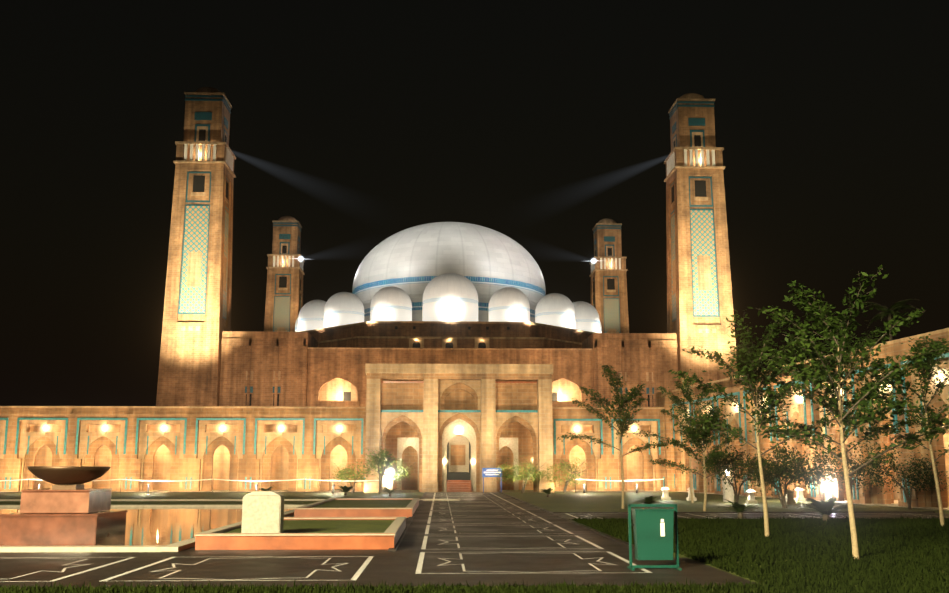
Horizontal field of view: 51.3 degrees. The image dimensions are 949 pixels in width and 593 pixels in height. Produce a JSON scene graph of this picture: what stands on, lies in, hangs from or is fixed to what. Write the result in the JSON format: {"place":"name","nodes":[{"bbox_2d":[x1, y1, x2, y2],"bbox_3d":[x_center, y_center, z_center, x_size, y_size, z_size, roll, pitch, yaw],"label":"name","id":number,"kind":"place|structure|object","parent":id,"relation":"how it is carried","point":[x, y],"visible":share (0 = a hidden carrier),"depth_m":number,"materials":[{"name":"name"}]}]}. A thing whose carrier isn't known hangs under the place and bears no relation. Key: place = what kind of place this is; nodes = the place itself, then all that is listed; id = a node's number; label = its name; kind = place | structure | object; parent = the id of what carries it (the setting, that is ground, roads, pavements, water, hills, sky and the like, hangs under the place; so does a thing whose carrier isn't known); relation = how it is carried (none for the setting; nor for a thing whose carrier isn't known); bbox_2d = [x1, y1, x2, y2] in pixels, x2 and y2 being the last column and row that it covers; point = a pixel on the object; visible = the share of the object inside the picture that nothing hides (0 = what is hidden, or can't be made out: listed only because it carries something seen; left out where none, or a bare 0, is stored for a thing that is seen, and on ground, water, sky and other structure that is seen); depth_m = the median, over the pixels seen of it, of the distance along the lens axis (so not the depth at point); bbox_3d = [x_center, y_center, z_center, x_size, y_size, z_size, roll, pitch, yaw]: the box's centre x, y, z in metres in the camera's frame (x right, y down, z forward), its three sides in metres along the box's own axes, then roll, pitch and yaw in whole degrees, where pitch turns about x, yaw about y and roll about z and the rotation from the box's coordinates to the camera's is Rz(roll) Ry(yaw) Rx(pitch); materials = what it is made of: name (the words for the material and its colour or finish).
{"place":"outdoors","nodes":[
{"label":"outdoors","id":0,"kind":"place"},
{"bbox_2d":[0,507,295,545],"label":"pool water","id":1,"kind":"structure","parent":0,"point":[155,526],"depth_m":30.81,"materials":[{"name":"black liquid"}]},
{"bbox_2d":[0,466,127,545],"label":"fountain bowl on plinth","id":2,"kind":"object","parent":1,"relation":"on","point":[64,511],"visible":0.98,"depth_m":20.50,"materials":[{"name":"pink stone"}]},
{"bbox_2d":[219,321,677,406],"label":"hall building","id":3,"kind":"structure","parent":0,"point":[323,367],"depth_m":128.52,"materials":[{"name":"stone"}]},
{"bbox_2d":[295,318,297,331],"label":"dome","id":4,"kind":"structure","parent":3,"relation":"on","point":[296,326],"depth_m":161.07,"materials":[{"name":"tile"}]},
{"bbox_2d":[298,300,325,331],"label":"dome","id":5,"kind":"structure","parent":3,"relation":"on","point":[311,315],"depth_m":151.72,"materials":[{"name":"tile"}]},
{"bbox_2d":[324,292,363,327],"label":"dome","id":6,"kind":"structure","parent":3,"relation":"on","point":[343,308],"depth_m":144.93,"materials":[{"name":"tile"}]},
{"bbox_2d":[370,286,411,320],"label":"dome","id":7,"kind":"structure","parent":3,"relation":"on","point":[390,303],"depth_m":140.42,"materials":[{"name":"tile"}]},
{"bbox_2d":[352,222,545,302],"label":"dome","id":8,"kind":"structure","parent":3,"relation":"on","point":[419,258],"depth_m":152.29,"materials":[{"name":"tile"}]},
{"bbox_2d":[422,273,477,320],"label":"dome","id":9,"kind":"structure","parent":3,"relation":"on","point":[450,296],"depth_m":138.29,"materials":[{"name":"tile"}]},
{"bbox_2d":[362,294,537,321],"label":"dome drum","id":10,"kind":"object","parent":3,"relation":"on","point":[483,305],"visible":0.06,"depth_m":149.48,"materials":[{"name":"white stone"}]},
{"bbox_2d":[489,287,529,321],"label":"dome","id":11,"kind":"structure","parent":3,"relation":"on","point":[508,304],"depth_m":140.97,"materials":[{"name":"tile"}]},
{"bbox_2d":[535,293,574,328],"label":"dome","id":12,"kind":"structure","parent":3,"relation":"on","point":[555,309],"depth_m":146.00,"materials":[{"name":"tile"}]},
{"bbox_2d":[573,301,599,332],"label":"dome","id":13,"kind":"structure","parent":3,"relation":"on","point":[587,316],"depth_m":153.14,"materials":[{"name":"tile"}]},
{"bbox_2d":[0,491,948,587],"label":"walk paving","id":14,"kind":"structure","parent":0,"point":[544,557],"depth_m":17.92,"materials":[{"name":"stone"}]},
{"bbox_2d":[0,504,306,551],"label":"pool coping","id":15,"kind":"object","parent":14,"relation":"on","point":[182,545],"visible":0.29,"depth_m":19.80,"materials":[{"name":"beige stone"}]},
{"bbox_2d":[194,517,406,549],"bbox_3d":[-3.796,5.624,23.695,4.090,0.330,7.040,0,-10,-2],"label":"planter","id":16,"kind":"object","parent":14,"relation":"on","point":[341,533],"visible":0.85,"depth_m":20.30,"materials":[{"name":"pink stone"}]},
{"bbox_2d":[241,491,283,532],"bbox_3d":[-4.472,4.582,20.928,0.800,0.900,0.500,0,-10,-2],"label":"stone marker","id":17,"kind":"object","parent":16,"relation":"on","point":[262,511],"depth_m":20.69,"materials":[{"name":"white stone"}]},
{"bbox_2d":[294,498,418,517],"bbox_3d":[-4.260,8.201,38.567,3.990,0.330,10.840,0,-10,-2],"label":"planter","id":18,"kind":"object","parent":14,"relation":"on","point":[368,507],"visible":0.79,"depth_m":33.63,"materials":[{"name":"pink stone"}]},
{"bbox_2d":[364,363,553,492],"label":"gate portal","id":19,"kind":"object","parent":14,"relation":"on","point":[451,427],"visible":0.96,"depth_m":69.26,"materials":[{"name":"stone"}]},
{"bbox_2d":[0,493,930,581],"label":"walk paving markings","id":20,"kind":"object","parent":14,"relation":"on","point":[369,559],"visible":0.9,"depth_m":18.27,"materials":[{"name":"paint"}]},
{"bbox_2d":[0,492,935,550],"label":"walk kerbs","id":21,"kind":"structure","parent":14,"relation":"on","point":[410,519],"depth_m":37.15,"materials":[{"name":"stone"}]},
{"bbox_2d":[482,468,501,492],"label":"blue notice board","id":22,"kind":"object","parent":14,"relation":"on","point":[488,472],"visible":0.77,"depth_m":66.80,"materials":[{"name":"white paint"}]},
{"bbox_2d":[627,504,681,570],"bbox_3d":[2.984,4.006,16.492,0.825,1.060,0.420,0,-10,-2],"label":"trash bin","id":23,"kind":"object","parent":14,"relation":"on","point":[653,531],"visible":0.92,"depth_m":16.37,"materials":[{"name":"paint"}]},
{"bbox_2d":[0,490,948,592],"bbox_3d":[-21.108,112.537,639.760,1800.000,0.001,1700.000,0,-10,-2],"label":"ground","id":24,"kind":"structure","parent":0,"point":[584,502],"depth_m":49.44,"materials":[{"name":"green plant"}]},
{"bbox_2d":[0,408,35,491],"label":"arched wall bay","id":25,"kind":"object","parent":24,"relation":"on","point":[6,420],"visible":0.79,"depth_m":69.71,"materials":[{"name":"stone"}]},
{"bbox_2d":[7,408,91,491],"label":"arched wall bay","id":26,"kind":"object","parent":24,"relation":"on","point":[47,442],"visible":0.54,"depth_m":70.02,"materials":[{"name":"stone"}]},
{"bbox_2d":[70,408,148,491],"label":"arched wall bay","id":27,"kind":"object","parent":24,"relation":"on","point":[106,441],"visible":0.65,"depth_m":70.17,"materials":[{"name":"stone"}]},
{"bbox_2d":[128,408,191,491],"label":"arched wall bay","id":28,"kind":"object","parent":24,"relation":"on","point":[160,448],"visible":0.79,"depth_m":70.29,"materials":[{"name":"stone"}]},
{"bbox_2d":[156,87,235,405],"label":"minaret","id":29,"kind":"object","parent":24,"relation":"on","point":[197,309],"visible":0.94,"depth_m":128.48,"materials":[{"name":"stone"}]},
{"bbox_2d":[188,408,250,491],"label":"arched wall bay","id":30,"kind":"object","parent":24,"relation":"on","point":[220,444],"visible":0.79,"depth_m":70.43,"materials":[{"name":"stone"}]},
{"bbox_2d":[256,486,272,490],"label":"cycad shrub","id":31,"kind":"object","parent":24,"relation":"on","point":[263,489],"visible":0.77,"depth_m":62.23,"materials":[{"name":"green plant"}]},
{"bbox_2d":[248,408,309,491],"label":"arched wall bay","id":32,"kind":"object","parent":24,"relation":"on","point":[279,444],"visible":0.83,"depth_m":70.58,"materials":[{"name":"stone"}]},
{"bbox_2d":[264,216,304,331],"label":"minaret","id":33,"kind":"object","parent":24,"relation":"on","point":[284,293],"visible":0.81,"depth_m":199.29,"materials":[{"name":"brick"}]},
{"bbox_2d":[0,479,664,492],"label":"barrier tape posts","id":34,"kind":"object","parent":24,"relation":"on","point":[301,479],"visible":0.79,"depth_m":65.35,"materials":[{"name":"black metal"}]},
{"bbox_2d":[307,408,365,491],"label":"arched wall bay","id":35,"kind":"object","parent":24,"relation":"on","point":[337,436],"visible":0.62,"depth_m":70.72,"materials":[{"name":"stone"}]},
{"bbox_2d":[0,390,674,491],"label":"arcade wing","id":36,"kind":"object","parent":24,"relation":"on","point":[664,402],"visible":0.15,"depth_m":70.54,"materials":[{"name":"stone"}]},
{"bbox_2d":[334,485,357,494],"bbox_3d":[-7.900,11.857,60.539,1.665,0.629,1.404,0,-10,-2],"label":"cycad shrub","id":37,"kind":"object","parent":24,"relation":"on","point":[345,489],"visible":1,"depth_m":60.45,"materials":[{"name":"green plant"}]},
{"bbox_2d":[329,460,372,492],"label":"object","id":38,"kind":"object","parent":24,"relation":"on","point":[345,476],"visible":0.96,"depth_m":66.16,"materials":[{"name":"green plant"}]},
{"bbox_2d":[362,446,399,493],"bbox_3d":[-6.114,11.142,63.390,2.538,3.030,2.345,9,-14,-43],"label":"tree","id":39,"kind":"object","parent":24,"relation":"on","point":[383,458],"visible":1,"depth_m":63.34,"materials":[{"name":"green plant"}]},
{"bbox_2d":[382,467,388,493],"bbox_3d":[-5.832,11.953,64.671,0.500,1.850,0.500,0,-10,-2],"label":"statue","id":40,"kind":"object","parent":24,"relation":"on","point":[385,480],"visible":0.71,"depth_m":64.45,"materials":[{"name":"beige stone"}]},
{"bbox_2d":[365,458,415,485],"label":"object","id":41,"kind":"object","parent":24,"relation":"on","point":[397,476],"visible":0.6,"depth_m":66.06,"materials":[{"name":"green plant"}]},
{"bbox_2d":[388,470,392,489],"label":"statue","id":42,"kind":"object","parent":24,"relation":"on","point":[390,482],"visible":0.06,"depth_m":65.30,"materials":[{"name":"beige stone"}]},
{"bbox_2d":[381,486,400,495],"bbox_3d":[-5.013,11.564,58.679,1.332,0.571,1.226,8,-12,-37],"label":"cycad shrub","id":43,"kind":"object","parent":24,"relation":"on","point":[389,491],"visible":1,"depth_m":58.58,"materials":[{"name":"green plant"}]},
{"bbox_2d":[0,515,948,592],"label":"lawn grass","id":44,"kind":"structure","parent":24,"relation":"on","point":[899,546],"depth_m":17.01,"materials":[{"name":"green plant"}]},
{"bbox_2d":[495,455,545,492],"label":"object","id":45,"kind":"object","parent":24,"relation":"on","point":[529,474],"visible":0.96,"depth_m":66.27,"materials":[{"name":"green plant"}]},
{"bbox_2d":[536,487,556,496],"bbox_3d":[4.179,11.283,56.977,1.218,0.544,1.255,9,-13,-42],"label":"cycad shrub","id":46,"kind":"object","parent":24,"relation":"on","point":[548,491],"visible":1,"depth_m":56.91,"materials":[{"name":"green plant"}]},
{"bbox_2d":[538,458,589,492],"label":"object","id":47,"kind":"object","parent":24,"relation":"on","point":[565,466],"visible":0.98,"depth_m":66.80,"materials":[{"name":"green plant"}]},
{"bbox_2d":[552,409,607,490],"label":"arched wall bay","id":48,"kind":"object","parent":24,"relation":"on","point":[581,421],"visible":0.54,"depth_m":71.30,"materials":[{"name":"stone"}]},
{"bbox_2d":[589,218,628,332],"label":"minaret","id":49,"kind":"object","parent":24,"relation":"on","point":[609,298],"visible":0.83,"depth_m":201.55,"materials":[{"name":"stone"}]},
{"bbox_2d":[557,364,675,508],"bbox_3d":[6.003,5.822,41.344,3.568,5.973,4.514,6,-11,-29],"label":"tiered tree","id":50,"kind":"object","parent":24,"relation":"on","point":[626,399],"visible":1,"depth_m":41.31,"materials":[{"name":"green plant"}]},
{"bbox_2d":[607,409,665,490],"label":"arched wall bay","id":51,"kind":"object","parent":24,"relation":"on","point":[637,465],"visible":0.62,"depth_m":71.42,"materials":[{"name":"stone"}]},
{"bbox_2d":[633,496,665,507],"bbox_3d":[7.242,8.491,40.839,1.453,0.536,1.326,-3,-10,17],"label":"cycad shrub","id":52,"kind":"object","parent":24,"relation":"on","point":[649,500],"visible":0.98,"depth_m":40.71,"materials":[{"name":"green plant"}]},
{"bbox_2d":[661,487,670,499],"bbox_3d":[10.018,10.325,51.792,0.420,0.660,0.420,0,-10,-2],"label":"stone pedestal","id":53,"kind":"object","parent":24,"relation":"on","point":[665,493],"visible":1,"depth_m":51.65,"materials":[{"name":"white stone"}]},
{"bbox_2d":[672,388,694,492],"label":"arched wall bay","id":54,"kind":"object","parent":24,"relation":"on","point":[681,482],"visible":0.27,"depth_m":69.79,"materials":[{"name":"stone"}]},
{"bbox_2d":[632,377,742,502],"bbox_3d":[10.399,6.800,47.404,5.181,6.116,4.316,0,-10,-2],"label":"tiered tree","id":55,"kind":"object","parent":24,"relation":"on","point":[686,395],"visible":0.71,"depth_m":47.85,"materials":[{"name":"green plant"}]},
{"bbox_2d":[686,487,696,500],"bbox_3d":[11.151,10.161,50.844,0.420,0.660,0.420,0,-10,-2],"label":"stone pedestal","id":56,"kind":"object","parent":24,"relation":"on","point":[688,498],"visible":0.71,"depth_m":50.71,"materials":[{"name":"white stone"}]},
{"bbox_2d":[664,93,737,388],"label":"minaret","id":57,"kind":"object","parent":24,"relation":"on","point":[699,300],"visible":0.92,"depth_m":131.30,"materials":[{"name":"stone"}]},
{"bbox_2d":[692,383,718,494],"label":"arched wall bay","id":58,"kind":"object","parent":24,"relation":"on","point":[712,488],"visible":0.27,"depth_m":65.66,"materials":[{"name":"brick"}]},
{"bbox_2d":[649,405,769,510],"bbox_3d":[8.992,6.344,38.867,3.160,4.111,4.457,7,-12,-35],"label":"tiered tree","id":59,"kind":"object","parent":24,"relation":"on","point":[702,432],"visible":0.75,"depth_m":38.62,"materials":[{"name":"green plant"}]},
{"bbox_2d":[721,471,733,501],"bbox_3d":[12.612,9.276,49.220,0.500,1.850,0.500,0,-10,-2],"label":"stone pedestal","id":60,"kind":"object","parent":24,"relation":"on","point":[727,495],"visible":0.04,"depth_m":48.96,"materials":[{"name":"beige stone"}]},
{"bbox_2d":[694,439,776,502],"bbox_3d":[11.876,7.870,44.207,3.857,2.936,3.569,0,-10,-2],"label":"bushy tree","id":61,"kind":"object","parent":24,"relation":"on","point":[733,458],"visible":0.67,"depth_m":43.98,"materials":[{"name":"green plant"}]},
{"bbox_2d":[716,499,759,517],"bbox_3d":[8.853,7.091,33.074,1.363,0.642,1.432,0,-10,-2],"label":"cycad shrub","id":62,"kind":"object","parent":24,"relation":"on","point":[738,508],"visible":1,"depth_m":32.91,"materials":[{"name":"green plant"}]},
{"bbox_2d":[746,489,756,503],"bbox_3d":[13.004,9.403,46.469,0.420,0.660,0.420,0,-10,-2],"label":"stone pedestal","id":63,"kind":"object","parent":24,"relation":"on","point":[751,499],"visible":0.98,"depth_m":46.34,"materials":[{"name":"white stone"}]},
{"bbox_2d":[741,371,777,498],"bbox_3d":[18.387,7.995,56.972,4.360,7.020,4.170,1,-10,-8],"label":"arched wall bay","id":64,"kind":"object","parent":24,"relation":"on","point":[751,437],"visible":0.25,"depth_m":57.79,"materials":[{"name":"brick"}]},
{"bbox_2d":[715,378,806,495],"bbox_3d":[17.795,8.700,61.040,4.360,7.020,4.170,1,-10,-8],"label":"arched wall bay","id":65,"kind":"object","parent":24,"relation":"on","point":[736,419],"visible":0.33,"depth_m":61.32,"materials":[{"name":"stone"}]},
{"bbox_2d":[668,309,866,535],"bbox_3d":[7.034,3.098,24.489,4.285,5.583,4.361,-9,-13,42],"label":"tiered tree","id":66,"kind":"object","parent":24,"relation":"on","point":[754,377],"visible":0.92,"depth_m":24.33,"materials":[{"name":"green plant"}]},
{"bbox_2d":[736,443,826,503],"bbox_3d":[14.091,8.054,45.221,4.070,2.919,4.026,0,-10,-2],"label":"shrub","id":67,"kind":"object","parent":24,"relation":"on","point":[780,457],"visible":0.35,"depth_m":45.03,"materials":[{"name":"green plant"}]},
{"bbox_2d":[738,450,826,507],"bbox_3d":[12.879,7.610,41.443,3.683,2.508,3.822,0,-10,-2],"label":"bushy tree","id":68,"kind":"object","parent":24,"relation":"on","point":[783,471],"visible":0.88,"depth_m":41.30,"materials":[{"name":"green plant"}]},
{"bbox_2d":[786,490,795,504],"bbox_3d":[14.444,9.206,45.335,0.420,0.660,0.420,0,-10,-2],"label":"stone pedestal","id":69,"kind":"object","parent":24,"relation":"on","point":[789,498],"visible":0.81,"depth_m":45.19,"materials":[{"name":"white stone"}]},
{"bbox_2d":[795,488,805,500],"bbox_3d":[16.482,10.021,50.037,0.420,0.660,0.420,0,-10,-2],"label":"stone pedestal","id":70,"kind":"object","parent":24,"relation":"on","point":[800,496],"visible":0.98,"depth_m":49.91,"materials":[{"name":"white stone"}]},
{"bbox_2d":[771,363,847,500],"bbox_3d":[18.978,7.291,52.905,4.360,7.020,4.170,1,-10,-8],"label":"arcade bay","id":71,"kind":"object","parent":24,"relation":"on","point":[800,412],"visible":0.25,"depth_m":53.23,"materials":[{"name":"stone"}]},
{"bbox_2d":[795,496,856,520],"bbox_3d":[10.944,6.644,30.895,1.924,0.778,1.773,0,-10,-2],"label":"cycad shrub","id":72,"kind":"object","parent":24,"relation":"on","point":[824,509],"visible":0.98,"depth_m":30.71,"materials":[{"name":"green plant"}]},
{"bbox_2d":[824,486,831,500],"bbox_3d":[17.609,9.817,49.299,0.300,0.810,0.300,0,-10,-2],"label":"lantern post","id":73,"kind":"object","parent":24,"relation":"on","point":[827,494],"visible":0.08,"depth_m":49.17,"materials":[{"name":"beige stone"}]},
{"bbox_2d":[755,310,919,452],"bbox_3d":[10.214,3.481,28.135,4.618,6.076,4.917,-4,-11,22],"label":"tiered tree","id":74,"kind":"object","parent":24,"relation":"on","point":[873,366],"visible":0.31,"depth_m":27.96,"materials":[{"name":"green plant"}]},
{"bbox_2d":[799,438,897,505],"bbox_3d":[16.177,7.621,42.728,4.267,2.920,4.624,0,-10,-2],"label":"bush","id":75,"kind":"object","parent":24,"relation":"on","point":[853,467],"visible":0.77,"depth_m":42.34,"materials":[{"name":"green plant"}]},
{"bbox_2d":[748,265,948,559],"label":"tiered tree","id":76,"kind":"object","parent":24,"relation":"on","point":[803,374],"visible":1,"depth_m":18.22,"materials":[{"name":"green plant"}]},
{"bbox_2d":[806,354,897,503],"bbox_3d":[19.569,6.586,48.838,4.360,7.020,4.170,1,-10,-8],"label":"arcade bay","id":77,"kind":"object","parent":24,"relation":"on","point":[814,414],"visible":0.23,"depth_m":49.46,"materials":[{"name":"stone"}]},
{"bbox_2d":[863,299,918,340],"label":"palm","id":78,"kind":"object","parent":24,"relation":"on","point":[893,309],"visible":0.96,"depth_m":66.54,"materials":[{"name":"green plant"}]},
{"bbox_2d":[847,343,948,507],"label":"arcade bay","id":79,"kind":"object","parent":24,"relation":"on","point":[872,497],"visible":0.27,"depth_m":45.20,"materials":[{"name":"stone"}]},
{"bbox_2d":[849,434,948,508],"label":"bush","id":80,"kind":"object","parent":24,"relation":"on","point":[919,477],"visible":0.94,"depth_m":40.31,"materials":[{"name":"green plant"}]},
{"bbox_2d":[856,334,948,525],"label":"tiered tree","id":81,"kind":"object","parent":24,"relation":"on","point":[925,368],"visible":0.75,"depth_m":28.60,"materials":[{"name":"green plant"}]},
{"bbox_2d":[896,331,948,509],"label":"arcade bay","id":82,"kind":"object","parent":24,"relation":"on","point":[928,500],"visible":0.31,"depth_m":41.21,"materials":[{"name":"stone"}]},
{"bbox_2d":[0,0,948,405],"label":"sky","id":83,"kind":"structure","parent":0,"point":[534,123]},
{"bbox_2d":[672,328,948,391],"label":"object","id":84,"kind":"structure","parent":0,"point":[911,337],"depth_m":43.32,"materials":[{"name":"stone"}]}
]}

